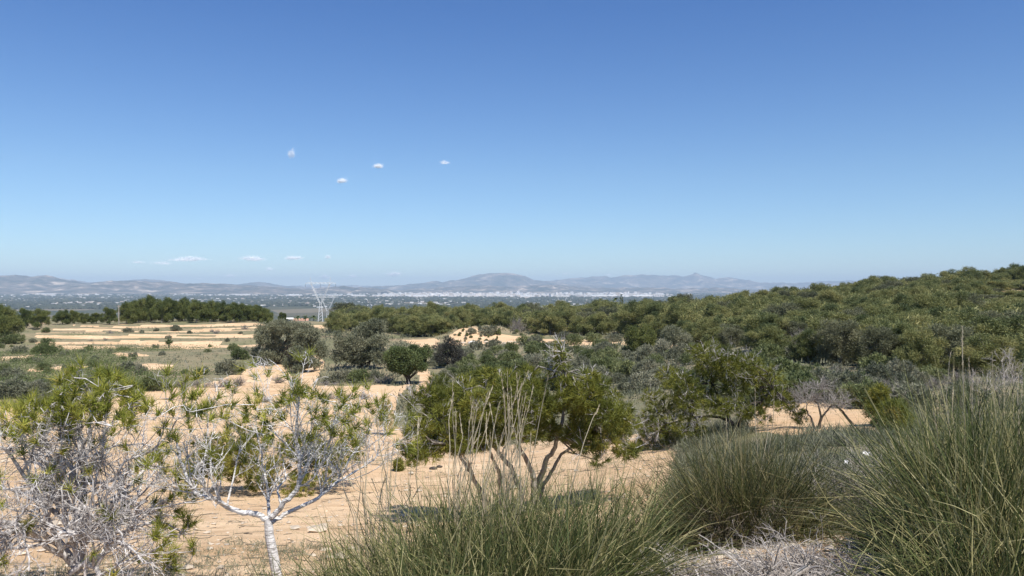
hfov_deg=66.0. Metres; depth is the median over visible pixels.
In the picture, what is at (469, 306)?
pine tree
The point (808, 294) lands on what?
pine tree
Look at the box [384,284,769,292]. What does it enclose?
foothill
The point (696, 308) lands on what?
pine wood
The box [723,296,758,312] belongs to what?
pine tree
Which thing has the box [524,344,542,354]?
shrub
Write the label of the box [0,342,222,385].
meadow grass
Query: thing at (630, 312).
pine tree
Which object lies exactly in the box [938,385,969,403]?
shrub
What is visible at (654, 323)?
pine tree
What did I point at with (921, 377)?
shrub
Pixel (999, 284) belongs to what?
pine tree
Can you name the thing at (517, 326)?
dry shrub
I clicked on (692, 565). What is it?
dead brush
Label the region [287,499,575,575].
grass tussock
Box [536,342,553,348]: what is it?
shrub
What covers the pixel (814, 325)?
pine tree
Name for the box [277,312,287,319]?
pine tree
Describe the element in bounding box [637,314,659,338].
pine tree
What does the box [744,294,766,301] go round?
pine tree
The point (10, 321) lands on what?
pine tree
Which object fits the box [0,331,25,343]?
shrub
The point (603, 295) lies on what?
warehouse
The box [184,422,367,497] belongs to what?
branches
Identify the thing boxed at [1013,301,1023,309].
pine tree
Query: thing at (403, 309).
pine tree
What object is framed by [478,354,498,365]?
shrub
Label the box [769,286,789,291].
pine tree
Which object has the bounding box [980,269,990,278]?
pine tree
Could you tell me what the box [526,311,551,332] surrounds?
pine tree
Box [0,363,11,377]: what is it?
shrub
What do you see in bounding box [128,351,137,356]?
shrub
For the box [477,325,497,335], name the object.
shrub
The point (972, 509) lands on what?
grass tussock
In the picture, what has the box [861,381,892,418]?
bush
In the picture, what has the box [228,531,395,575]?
grass tussock
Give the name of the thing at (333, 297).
power pylon
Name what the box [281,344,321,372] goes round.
shrub
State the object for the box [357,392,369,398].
dry shrub
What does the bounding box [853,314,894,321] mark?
pine tree
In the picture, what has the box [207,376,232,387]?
dry shrub
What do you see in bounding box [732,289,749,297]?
pine tree
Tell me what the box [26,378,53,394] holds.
shrub
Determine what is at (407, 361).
carob tree
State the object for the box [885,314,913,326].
pine tree
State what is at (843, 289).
pine tree
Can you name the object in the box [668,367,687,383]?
shrub
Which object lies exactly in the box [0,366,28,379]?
shrub
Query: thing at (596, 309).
pine tree
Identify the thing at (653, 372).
shrub
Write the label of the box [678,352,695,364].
shrub
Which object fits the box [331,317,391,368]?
olive tree
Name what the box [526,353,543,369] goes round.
shrub
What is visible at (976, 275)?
pine tree
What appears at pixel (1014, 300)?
pine tree
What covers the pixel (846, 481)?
flowering bush
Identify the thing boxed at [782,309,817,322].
pine tree
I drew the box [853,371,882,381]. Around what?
shrub
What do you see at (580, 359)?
shrub
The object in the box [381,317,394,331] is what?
pine tree
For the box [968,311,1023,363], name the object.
pine tree
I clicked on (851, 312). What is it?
pine tree
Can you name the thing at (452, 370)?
shrub
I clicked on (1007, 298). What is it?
pine tree
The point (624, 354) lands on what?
shrub
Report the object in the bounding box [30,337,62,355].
bush
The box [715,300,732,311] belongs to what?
pine tree
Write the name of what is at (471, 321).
pine tree
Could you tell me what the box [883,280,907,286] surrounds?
pine tree
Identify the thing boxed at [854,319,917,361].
pine tree
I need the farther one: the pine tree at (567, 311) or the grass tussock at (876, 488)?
the pine tree at (567, 311)
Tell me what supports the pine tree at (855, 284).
on the ground at (98, 334)
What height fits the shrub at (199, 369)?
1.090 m
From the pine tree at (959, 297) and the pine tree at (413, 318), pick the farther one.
the pine tree at (413, 318)
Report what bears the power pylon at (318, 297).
on the ground at (98, 334)
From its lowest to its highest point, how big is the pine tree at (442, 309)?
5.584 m
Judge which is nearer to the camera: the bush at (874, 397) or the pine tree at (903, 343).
the bush at (874, 397)
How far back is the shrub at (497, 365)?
79.36 m
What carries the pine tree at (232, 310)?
on the ground at (98, 334)
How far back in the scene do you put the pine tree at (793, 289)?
188.58 m
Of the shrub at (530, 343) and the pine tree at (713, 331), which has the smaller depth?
the pine tree at (713, 331)
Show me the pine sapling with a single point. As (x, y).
(270, 519)
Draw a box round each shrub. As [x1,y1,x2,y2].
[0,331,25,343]
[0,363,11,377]
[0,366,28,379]
[0,376,28,398]
[5,345,28,353]
[16,379,49,398]
[24,390,53,404]
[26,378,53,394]
[28,338,38,342]
[32,357,43,362]
[35,363,51,369]
[36,376,55,385]
[40,326,50,332]
[67,382,88,393]
[83,379,94,390]
[85,374,95,380]
[86,360,98,366]
[115,360,135,370]
[123,327,134,332]
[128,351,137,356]
[134,362,148,374]
[136,373,166,390]
[170,324,182,330]
[173,380,187,387]
[190,380,212,387]
[193,368,210,374]
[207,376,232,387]
[214,357,242,374]
[227,343,242,350]
[230,348,249,359]
[232,375,246,385]
[240,346,251,358]
[271,374,285,382]
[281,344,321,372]
[315,393,334,399]
[320,379,337,384]
[321,374,339,382]
[330,368,352,381]
[346,368,370,382]
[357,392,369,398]
[367,368,384,381]
[372,374,396,382]
[428,360,436,366]
[429,355,442,364]
[436,367,454,377]
[444,363,458,368]
[446,367,455,374]
[453,363,474,375]
[456,354,480,366]
[465,327,476,333]
[469,339,484,349]
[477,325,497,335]
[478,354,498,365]
[478,362,502,373]
[479,349,493,356]
[480,361,500,367]
[484,338,500,346]
[490,344,504,354]
[492,360,514,370]
[496,349,506,356]
[497,350,521,361]
[503,357,526,371]
[504,342,518,351]
[507,315,525,330]
[515,334,529,344]
[520,372,541,381]
[522,340,536,350]
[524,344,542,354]
[524,354,543,359]
[526,335,543,343]
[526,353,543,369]
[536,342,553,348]
[538,356,552,368]
[542,351,552,358]
[542,376,556,390]
[554,330,569,338]
[565,333,583,344]
[567,361,578,369]
[570,354,588,365]
[573,347,584,353]
[574,364,589,373]
[578,348,595,358]
[578,359,592,369]
[584,332,602,341]
[584,374,611,385]
[589,356,617,373]
[589,364,612,381]
[590,346,617,358]
[591,337,608,345]
[593,340,611,351]
[599,348,623,358]
[605,333,623,342]
[611,372,627,383]
[612,359,637,376]
[616,356,636,362]
[616,377,630,391]
[620,345,633,351]
[620,349,632,356]
[623,369,664,391]
[629,356,659,373]
[630,343,654,360]
[642,366,663,378]
[645,352,663,360]
[649,357,663,365]
[651,338,674,353]
[655,362,680,380]
[663,347,681,358]
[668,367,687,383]
[672,342,685,352]
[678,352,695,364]
[678,367,712,398]
[699,381,724,399]
[733,374,773,402]
[745,352,771,364]
[752,341,789,359]
[757,356,805,373]
[760,368,825,401]
[784,344,802,361]
[785,369,820,384]
[787,374,859,428]
[804,363,829,374]
[810,366,831,382]
[812,367,876,400]
[824,379,846,402]
[826,362,844,372]
[835,377,877,407]
[846,370,871,379]
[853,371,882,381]
[857,351,892,370]
[860,360,896,383]
[871,376,898,388]
[873,377,897,387]
[885,356,917,379]
[887,371,925,387]
[889,382,929,397]
[889,382,937,406]
[891,380,928,402]
[911,369,932,385]
[916,363,950,380]
[922,374,946,389]
[934,369,985,385]
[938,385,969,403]
[943,378,992,399]
[968,348,1023,409]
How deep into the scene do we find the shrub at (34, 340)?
149.41 m
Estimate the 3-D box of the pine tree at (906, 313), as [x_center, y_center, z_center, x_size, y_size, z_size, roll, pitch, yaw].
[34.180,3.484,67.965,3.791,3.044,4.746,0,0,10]
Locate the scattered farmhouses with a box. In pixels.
[1,294,664,307]
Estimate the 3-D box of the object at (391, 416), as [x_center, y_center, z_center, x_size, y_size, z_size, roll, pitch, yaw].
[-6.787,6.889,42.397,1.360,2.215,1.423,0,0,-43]
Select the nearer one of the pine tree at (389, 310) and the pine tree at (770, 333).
the pine tree at (770, 333)
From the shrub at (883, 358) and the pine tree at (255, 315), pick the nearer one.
the shrub at (883, 358)
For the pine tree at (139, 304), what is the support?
on the ground at (98, 334)
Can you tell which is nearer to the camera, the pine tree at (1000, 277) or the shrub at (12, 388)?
the shrub at (12, 388)
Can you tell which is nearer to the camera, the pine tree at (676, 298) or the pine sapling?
the pine sapling
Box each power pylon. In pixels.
[305,277,335,321]
[319,293,338,316]
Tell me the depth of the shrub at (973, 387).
25.12 m
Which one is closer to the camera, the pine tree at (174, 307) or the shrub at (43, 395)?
the shrub at (43, 395)
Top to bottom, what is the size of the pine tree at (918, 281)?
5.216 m
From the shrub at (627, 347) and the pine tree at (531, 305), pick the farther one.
the pine tree at (531, 305)
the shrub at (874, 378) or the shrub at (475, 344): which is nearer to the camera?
the shrub at (874, 378)
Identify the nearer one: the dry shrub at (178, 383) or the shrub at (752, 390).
the shrub at (752, 390)
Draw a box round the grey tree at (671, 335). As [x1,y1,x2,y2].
[660,325,693,346]
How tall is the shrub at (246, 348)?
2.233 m
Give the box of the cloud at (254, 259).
[241,254,266,260]
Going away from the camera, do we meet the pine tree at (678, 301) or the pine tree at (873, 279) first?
the pine tree at (678, 301)
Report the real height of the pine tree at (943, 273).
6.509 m
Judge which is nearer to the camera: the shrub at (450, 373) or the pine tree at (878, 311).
the pine tree at (878, 311)
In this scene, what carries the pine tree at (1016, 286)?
on the ground at (98, 334)
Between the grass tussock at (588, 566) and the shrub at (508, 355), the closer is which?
the grass tussock at (588, 566)
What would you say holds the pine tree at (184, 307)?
on the ground at (98, 334)
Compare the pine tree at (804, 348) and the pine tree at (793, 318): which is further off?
the pine tree at (793, 318)
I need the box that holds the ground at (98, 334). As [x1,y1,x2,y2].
[0,288,1022,575]
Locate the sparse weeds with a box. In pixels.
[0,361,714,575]
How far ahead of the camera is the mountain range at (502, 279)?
19434.15 m
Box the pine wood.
[326,271,1023,353]
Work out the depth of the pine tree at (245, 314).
195.47 m
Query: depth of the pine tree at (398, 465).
22.86 m
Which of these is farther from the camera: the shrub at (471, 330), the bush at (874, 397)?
the shrub at (471, 330)
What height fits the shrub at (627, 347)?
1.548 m
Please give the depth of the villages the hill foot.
9767.12 m
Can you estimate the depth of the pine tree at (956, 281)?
129.66 m
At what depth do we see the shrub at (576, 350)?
98.24 m
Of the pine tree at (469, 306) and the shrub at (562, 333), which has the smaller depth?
the shrub at (562, 333)
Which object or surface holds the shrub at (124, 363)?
on the ground at (98, 334)
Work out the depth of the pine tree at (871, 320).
56.50 m
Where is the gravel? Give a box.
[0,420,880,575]
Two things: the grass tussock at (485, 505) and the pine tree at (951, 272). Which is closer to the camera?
the grass tussock at (485, 505)
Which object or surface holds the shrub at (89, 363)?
on the ground at (98, 334)
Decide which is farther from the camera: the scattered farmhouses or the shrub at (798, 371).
the scattered farmhouses
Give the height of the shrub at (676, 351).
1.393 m
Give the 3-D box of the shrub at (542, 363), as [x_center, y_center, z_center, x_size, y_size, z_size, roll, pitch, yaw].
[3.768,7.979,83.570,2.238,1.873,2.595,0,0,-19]
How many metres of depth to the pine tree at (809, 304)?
94.79 m
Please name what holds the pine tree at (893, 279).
on the ground at (98, 334)
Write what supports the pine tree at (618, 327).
on the ground at (98, 334)
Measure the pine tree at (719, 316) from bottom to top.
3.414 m
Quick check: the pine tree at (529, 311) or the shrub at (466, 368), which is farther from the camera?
the pine tree at (529, 311)
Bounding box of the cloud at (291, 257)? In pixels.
[285,255,303,259]
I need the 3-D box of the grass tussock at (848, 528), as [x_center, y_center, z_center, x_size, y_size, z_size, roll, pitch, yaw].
[2.602,1.731,5.378,0.975,0.755,1.017,0,0,41]
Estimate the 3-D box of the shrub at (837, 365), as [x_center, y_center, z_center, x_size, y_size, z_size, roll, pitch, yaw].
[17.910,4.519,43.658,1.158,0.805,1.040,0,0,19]
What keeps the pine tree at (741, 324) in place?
on the ground at (98, 334)
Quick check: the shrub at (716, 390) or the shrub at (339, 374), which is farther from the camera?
the shrub at (339, 374)
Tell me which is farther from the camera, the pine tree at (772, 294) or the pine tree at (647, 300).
the pine tree at (772, 294)
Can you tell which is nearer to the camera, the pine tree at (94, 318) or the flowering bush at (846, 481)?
the flowering bush at (846, 481)
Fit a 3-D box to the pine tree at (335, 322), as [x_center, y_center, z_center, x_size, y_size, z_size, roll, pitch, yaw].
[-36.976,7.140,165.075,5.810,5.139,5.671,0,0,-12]
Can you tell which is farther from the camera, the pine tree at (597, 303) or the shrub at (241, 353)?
the pine tree at (597, 303)
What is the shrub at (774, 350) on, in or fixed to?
on the ground at (98, 334)
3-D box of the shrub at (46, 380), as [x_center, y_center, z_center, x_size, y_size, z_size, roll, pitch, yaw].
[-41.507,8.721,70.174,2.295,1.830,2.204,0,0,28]
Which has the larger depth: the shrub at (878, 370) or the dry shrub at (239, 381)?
the dry shrub at (239, 381)
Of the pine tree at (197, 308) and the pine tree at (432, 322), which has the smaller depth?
the pine tree at (432, 322)
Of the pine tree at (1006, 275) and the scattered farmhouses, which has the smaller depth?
the pine tree at (1006, 275)
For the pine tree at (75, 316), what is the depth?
190.21 m
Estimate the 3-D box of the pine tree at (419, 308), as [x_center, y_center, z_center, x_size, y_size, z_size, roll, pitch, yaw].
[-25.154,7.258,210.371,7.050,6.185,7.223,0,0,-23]
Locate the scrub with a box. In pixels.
[0,285,1023,504]
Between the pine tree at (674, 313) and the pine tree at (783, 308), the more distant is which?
the pine tree at (674, 313)
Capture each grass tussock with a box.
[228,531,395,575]
[248,435,475,575]
[268,369,662,575]
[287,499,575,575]
[352,445,747,575]
[419,445,769,575]
[491,544,636,575]
[587,460,779,553]
[601,390,871,557]
[606,516,705,575]
[736,481,866,545]
[742,328,1023,574]
[767,355,1023,557]
[777,386,1023,575]
[791,467,855,491]
[793,418,1020,554]
[806,478,1023,575]
[822,493,910,554]
[862,479,1023,575]
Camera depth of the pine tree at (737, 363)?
20.13 m
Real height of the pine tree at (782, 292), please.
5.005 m
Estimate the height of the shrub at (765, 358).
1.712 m
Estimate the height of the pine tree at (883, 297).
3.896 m
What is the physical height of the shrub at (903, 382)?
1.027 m
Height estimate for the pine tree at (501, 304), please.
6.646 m
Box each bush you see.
[0,351,215,575]
[30,337,62,355]
[790,426,916,539]
[807,318,864,364]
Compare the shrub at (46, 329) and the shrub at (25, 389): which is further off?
the shrub at (46, 329)
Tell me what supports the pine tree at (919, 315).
on the ground at (98, 334)
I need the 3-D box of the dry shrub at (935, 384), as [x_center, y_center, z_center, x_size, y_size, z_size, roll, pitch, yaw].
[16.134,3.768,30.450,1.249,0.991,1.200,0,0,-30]
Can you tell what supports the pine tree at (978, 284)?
on the ground at (98, 334)
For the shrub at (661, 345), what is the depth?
85.53 m
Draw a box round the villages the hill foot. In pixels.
[11,293,361,295]
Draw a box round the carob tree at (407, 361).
[382,343,433,383]
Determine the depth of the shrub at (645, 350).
79.60 m
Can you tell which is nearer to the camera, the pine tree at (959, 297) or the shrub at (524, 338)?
the pine tree at (959, 297)
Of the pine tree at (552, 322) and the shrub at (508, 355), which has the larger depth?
the pine tree at (552, 322)
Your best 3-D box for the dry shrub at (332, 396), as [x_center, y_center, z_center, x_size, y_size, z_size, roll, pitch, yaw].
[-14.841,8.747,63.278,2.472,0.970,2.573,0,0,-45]
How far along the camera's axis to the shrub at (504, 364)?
80.49 m
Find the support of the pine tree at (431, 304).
on the ground at (98, 334)
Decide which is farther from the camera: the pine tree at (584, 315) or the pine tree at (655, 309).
the pine tree at (584, 315)
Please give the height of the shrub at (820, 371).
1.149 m
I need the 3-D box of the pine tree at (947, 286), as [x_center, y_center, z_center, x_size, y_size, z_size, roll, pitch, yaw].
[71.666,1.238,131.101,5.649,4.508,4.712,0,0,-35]
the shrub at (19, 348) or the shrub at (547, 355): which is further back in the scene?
the shrub at (19, 348)
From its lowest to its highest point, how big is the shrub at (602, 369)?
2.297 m
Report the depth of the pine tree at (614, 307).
169.46 m
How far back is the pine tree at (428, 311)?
190.25 m
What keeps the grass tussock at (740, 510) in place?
on the ground at (98, 334)
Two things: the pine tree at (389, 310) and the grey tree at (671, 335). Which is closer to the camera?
the grey tree at (671, 335)
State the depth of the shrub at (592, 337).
122.69 m
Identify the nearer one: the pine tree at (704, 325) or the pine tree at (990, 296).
the pine tree at (704, 325)
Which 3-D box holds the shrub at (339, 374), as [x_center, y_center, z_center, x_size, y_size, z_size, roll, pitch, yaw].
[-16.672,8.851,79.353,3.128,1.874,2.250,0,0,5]
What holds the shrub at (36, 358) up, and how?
on the ground at (98, 334)
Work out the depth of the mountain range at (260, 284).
19667.35 m
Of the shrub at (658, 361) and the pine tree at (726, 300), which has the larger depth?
the pine tree at (726, 300)
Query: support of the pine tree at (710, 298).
on the ground at (98, 334)
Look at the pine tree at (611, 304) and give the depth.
185.89 m
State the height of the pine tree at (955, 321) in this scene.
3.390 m
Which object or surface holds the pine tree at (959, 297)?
on the ground at (98, 334)
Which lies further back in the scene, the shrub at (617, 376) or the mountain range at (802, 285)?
the mountain range at (802, 285)
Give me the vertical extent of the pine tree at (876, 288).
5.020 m
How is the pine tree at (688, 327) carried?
on the ground at (98, 334)
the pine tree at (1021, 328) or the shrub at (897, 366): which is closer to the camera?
the shrub at (897, 366)
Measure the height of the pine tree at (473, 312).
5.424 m
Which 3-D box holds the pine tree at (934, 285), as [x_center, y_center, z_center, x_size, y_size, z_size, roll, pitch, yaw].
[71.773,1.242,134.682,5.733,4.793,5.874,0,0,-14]
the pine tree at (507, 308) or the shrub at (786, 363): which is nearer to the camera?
the shrub at (786, 363)
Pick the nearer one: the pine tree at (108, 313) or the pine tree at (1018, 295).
the pine tree at (1018, 295)
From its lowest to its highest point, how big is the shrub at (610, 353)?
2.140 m
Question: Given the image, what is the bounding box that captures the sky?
[0,0,1023,285]
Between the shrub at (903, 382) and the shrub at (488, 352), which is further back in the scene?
the shrub at (488, 352)
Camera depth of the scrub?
21.31 m
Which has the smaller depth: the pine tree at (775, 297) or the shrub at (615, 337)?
the shrub at (615, 337)
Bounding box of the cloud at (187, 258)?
[168,254,213,261]
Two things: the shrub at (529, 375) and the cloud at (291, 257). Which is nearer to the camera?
the shrub at (529, 375)
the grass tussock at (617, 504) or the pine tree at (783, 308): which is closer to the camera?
the grass tussock at (617, 504)
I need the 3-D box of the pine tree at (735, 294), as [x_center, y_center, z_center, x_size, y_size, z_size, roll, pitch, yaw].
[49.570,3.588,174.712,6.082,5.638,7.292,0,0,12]
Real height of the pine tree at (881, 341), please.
2.925 m
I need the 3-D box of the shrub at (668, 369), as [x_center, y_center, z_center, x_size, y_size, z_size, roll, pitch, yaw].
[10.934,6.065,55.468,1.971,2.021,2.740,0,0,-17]
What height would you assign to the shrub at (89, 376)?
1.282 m
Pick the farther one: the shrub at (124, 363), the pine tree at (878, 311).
the shrub at (124, 363)
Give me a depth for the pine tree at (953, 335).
42.13 m
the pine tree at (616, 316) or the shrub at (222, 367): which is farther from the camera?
the pine tree at (616, 316)
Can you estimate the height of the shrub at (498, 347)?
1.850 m
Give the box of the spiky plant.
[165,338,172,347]
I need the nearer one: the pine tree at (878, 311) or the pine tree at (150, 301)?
the pine tree at (878, 311)
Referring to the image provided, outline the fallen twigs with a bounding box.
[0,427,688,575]
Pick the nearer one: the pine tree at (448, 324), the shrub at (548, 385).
the shrub at (548, 385)
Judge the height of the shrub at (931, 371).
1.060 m
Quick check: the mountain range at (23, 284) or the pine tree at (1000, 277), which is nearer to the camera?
the pine tree at (1000, 277)
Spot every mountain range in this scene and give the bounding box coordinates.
[0,275,397,293]
[59,278,325,288]
[281,285,373,287]
[365,273,642,289]
[550,272,805,289]
[758,280,857,288]
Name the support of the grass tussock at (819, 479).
on the ground at (98, 334)
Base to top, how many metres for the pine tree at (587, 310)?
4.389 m
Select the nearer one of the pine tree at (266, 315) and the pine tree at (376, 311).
the pine tree at (376, 311)
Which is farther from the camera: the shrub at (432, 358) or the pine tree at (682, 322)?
the pine tree at (682, 322)
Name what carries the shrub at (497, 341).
on the ground at (98, 334)
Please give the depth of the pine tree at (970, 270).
177.64 m
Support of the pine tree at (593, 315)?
on the ground at (98, 334)
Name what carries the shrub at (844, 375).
on the ground at (98, 334)
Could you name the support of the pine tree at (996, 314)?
on the ground at (98, 334)
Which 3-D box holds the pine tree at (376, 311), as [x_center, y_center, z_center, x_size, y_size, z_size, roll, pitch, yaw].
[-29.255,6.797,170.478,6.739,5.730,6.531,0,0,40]
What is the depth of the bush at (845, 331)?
49.41 m
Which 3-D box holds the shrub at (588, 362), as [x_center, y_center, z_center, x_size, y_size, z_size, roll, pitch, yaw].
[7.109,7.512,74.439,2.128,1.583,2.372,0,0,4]
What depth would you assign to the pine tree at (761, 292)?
185.43 m
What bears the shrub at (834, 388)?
on the ground at (98, 334)
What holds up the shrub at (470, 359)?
on the ground at (98, 334)
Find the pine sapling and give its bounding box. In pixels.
[113,344,423,575]
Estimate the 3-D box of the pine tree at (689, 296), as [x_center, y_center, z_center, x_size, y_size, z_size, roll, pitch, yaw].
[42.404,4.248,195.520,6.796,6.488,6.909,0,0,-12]
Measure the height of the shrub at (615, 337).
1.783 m
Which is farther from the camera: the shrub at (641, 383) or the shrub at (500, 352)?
the shrub at (500, 352)
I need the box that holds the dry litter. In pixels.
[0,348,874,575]
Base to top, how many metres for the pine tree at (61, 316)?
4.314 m
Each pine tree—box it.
[0,303,26,335]
[18,308,35,326]
[27,308,51,328]
[51,309,72,324]
[68,309,80,323]
[76,312,90,323]
[86,313,101,323]
[99,307,117,324]
[116,301,137,323]
[129,297,150,322]
[144,294,157,321]
[149,296,172,322]
[166,297,182,321]
[175,297,191,321]
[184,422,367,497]
[186,299,208,322]
[201,298,218,321]
[211,300,228,321]
[220,302,242,322]
[235,302,253,321]
[247,304,261,321]
[259,308,272,323]
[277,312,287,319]
[322,311,348,331]
[327,301,355,312]
[345,311,371,329]
[348,309,359,328]
[367,307,382,321]
[372,305,385,309]
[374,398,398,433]
[376,311,395,319]
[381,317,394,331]
[382,309,398,314]
[387,314,405,333]
[389,456,404,471]
[393,313,408,331]
[394,333,648,512]
[395,306,406,313]
[396,312,421,335]
[403,307,423,315]
[403,313,457,336]
[405,315,429,336]
[412,304,422,311]
[422,306,440,314]
[426,300,441,310]
[435,306,450,313]
[438,318,456,331]
[443,310,461,327]
[445,314,461,328]
[450,306,471,327]
[460,303,478,311]
[466,317,476,326]
[469,308,488,316]
[470,311,487,326]
[480,312,499,325]
[494,309,517,328]
[496,301,507,308]
[499,305,513,311]
[517,307,533,313]
[522,308,540,314]
[525,301,539,308]
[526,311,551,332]
[536,311,566,334]
[551,305,562,311]
[554,300,570,305]
[556,303,581,330]
[567,315,588,334]
[570,311,596,332]
[579,307,593,313]
[582,311,611,334]
[584,311,605,333]
[587,299,603,308]
[591,305,605,312]
[597,307,617,330]
[598,305,617,311]
[600,299,619,307]
[606,311,624,331]
[614,318,630,333]
[616,298,651,334]
[623,298,653,321]
[632,338,809,450]
[634,301,667,330]
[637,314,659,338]
[648,312,668,337]
[655,302,701,336]
[667,299,682,305]
[669,296,689,304]
[673,319,697,339]
[675,293,695,303]
[681,301,698,308]
[681,322,697,337]
[690,317,723,344]
[696,294,720,304]
[697,300,714,309]
[700,325,733,347]
[701,303,731,319]
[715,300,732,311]
[716,313,726,319]
[717,326,744,346]
[720,322,742,340]
[723,292,744,298]
[723,296,740,302]
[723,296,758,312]
[723,305,754,319]
[727,314,748,324]
[731,320,745,336]
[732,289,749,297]
[738,311,789,347]
[742,308,772,315]
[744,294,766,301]
[744,322,794,349]
[749,295,768,309]
[753,289,771,295]
[762,300,803,316]
[766,293,778,297]
[768,294,783,300]
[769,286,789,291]
[776,290,790,295]
[778,294,791,300]
[778,316,809,333]
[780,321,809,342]
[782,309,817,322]
[786,296,820,311]
[787,287,799,293]
[787,295,807,301]
[787,328,828,362]
[793,309,819,319]
[795,318,860,361]
[797,291,818,297]
[806,282,834,292]
[810,311,856,322]
[812,288,846,304]
[812,303,846,312]
[837,308,868,318]
[839,286,850,292]
[841,294,870,305]
[842,300,871,312]
[847,286,868,295]
[850,280,873,287]
[852,297,882,307]
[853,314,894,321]
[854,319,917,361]
[855,316,891,330]
[856,285,873,293]
[857,275,879,285]
[857,324,902,365]
[860,288,895,300]
[861,304,900,316]
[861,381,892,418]
[866,300,899,308]
[868,285,892,293]
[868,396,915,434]
[873,295,890,300]
[877,275,906,286]
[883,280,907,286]
[883,302,915,312]
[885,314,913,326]
[887,286,910,296]
[888,292,918,309]
[889,312,921,317]
[889,326,951,374]
[892,328,941,363]
[899,279,924,285]
[899,284,933,298]
[900,276,918,283]
[906,281,928,288]
[906,292,958,311]
[907,307,935,315]
[909,315,931,327]
[912,312,938,317]
[912,314,974,329]
[914,279,939,285]
[917,322,991,371]
[919,273,939,280]
[921,305,979,326]
[922,282,939,289]
[930,282,950,289]
[931,289,977,309]
[938,270,948,276]
[939,274,967,284]
[940,278,961,284]
[942,268,961,278]
[942,331,1023,376]
[944,292,985,307]
[949,276,976,289]
[951,283,983,294]
[956,266,981,278]
[959,280,992,294]
[960,271,987,283]
[967,308,1023,332]
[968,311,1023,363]
[978,294,1004,299]
[979,300,1023,315]
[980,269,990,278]
[985,279,1009,289]
[989,274,1009,280]
[990,296,1016,301]
[992,288,1005,291]
[993,267,1010,274]
[995,297,1023,306]
[1000,272,1012,279]
[1002,290,1023,296]
[1003,319,1023,362]
[1004,293,1023,297]
[1007,263,1023,273]
[1007,283,1023,289]
[1008,266,1023,279]
[1010,331,1023,366]
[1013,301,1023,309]
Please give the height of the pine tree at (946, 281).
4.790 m
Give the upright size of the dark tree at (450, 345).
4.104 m
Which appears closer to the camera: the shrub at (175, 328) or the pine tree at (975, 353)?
the pine tree at (975, 353)
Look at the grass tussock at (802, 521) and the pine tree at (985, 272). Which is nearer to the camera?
the grass tussock at (802, 521)
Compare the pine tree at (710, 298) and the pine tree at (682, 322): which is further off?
the pine tree at (710, 298)
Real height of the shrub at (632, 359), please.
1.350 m
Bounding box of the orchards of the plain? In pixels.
[0,292,751,308]
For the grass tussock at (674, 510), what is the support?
on the ground at (98, 334)
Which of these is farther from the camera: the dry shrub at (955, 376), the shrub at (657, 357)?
the shrub at (657, 357)
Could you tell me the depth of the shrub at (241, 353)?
107.20 m
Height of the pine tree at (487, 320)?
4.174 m
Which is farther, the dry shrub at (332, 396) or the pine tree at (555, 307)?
the pine tree at (555, 307)
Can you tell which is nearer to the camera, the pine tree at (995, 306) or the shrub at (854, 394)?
the shrub at (854, 394)
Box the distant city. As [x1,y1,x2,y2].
[350,291,691,296]
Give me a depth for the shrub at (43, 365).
92.95 m
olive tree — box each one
[249,318,328,365]
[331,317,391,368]
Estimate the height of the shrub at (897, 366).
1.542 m
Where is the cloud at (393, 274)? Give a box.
[384,272,402,276]
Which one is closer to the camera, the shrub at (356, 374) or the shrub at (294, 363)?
the shrub at (356, 374)
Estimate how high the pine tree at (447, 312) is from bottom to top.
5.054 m
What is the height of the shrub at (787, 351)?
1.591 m
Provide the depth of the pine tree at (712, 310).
114.35 m
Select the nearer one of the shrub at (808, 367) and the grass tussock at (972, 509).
the grass tussock at (972, 509)
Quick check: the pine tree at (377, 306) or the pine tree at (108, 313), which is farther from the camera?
the pine tree at (377, 306)
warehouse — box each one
[591,295,616,296]
[632,295,652,296]
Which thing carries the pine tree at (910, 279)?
on the ground at (98, 334)
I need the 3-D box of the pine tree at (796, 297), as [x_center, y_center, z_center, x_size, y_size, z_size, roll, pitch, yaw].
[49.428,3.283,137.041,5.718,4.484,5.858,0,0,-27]
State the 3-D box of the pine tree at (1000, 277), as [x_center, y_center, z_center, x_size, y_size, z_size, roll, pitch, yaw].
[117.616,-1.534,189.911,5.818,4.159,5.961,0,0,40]
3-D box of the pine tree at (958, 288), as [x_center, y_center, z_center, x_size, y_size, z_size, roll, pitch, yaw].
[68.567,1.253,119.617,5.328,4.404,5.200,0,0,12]
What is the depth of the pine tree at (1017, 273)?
191.48 m
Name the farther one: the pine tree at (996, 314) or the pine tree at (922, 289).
the pine tree at (922, 289)
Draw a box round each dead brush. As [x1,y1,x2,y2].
[620,509,883,575]
[652,542,761,575]
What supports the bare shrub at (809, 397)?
on the ground at (98, 334)
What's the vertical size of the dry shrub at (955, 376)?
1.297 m
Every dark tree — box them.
[431,335,468,364]
[622,324,657,351]

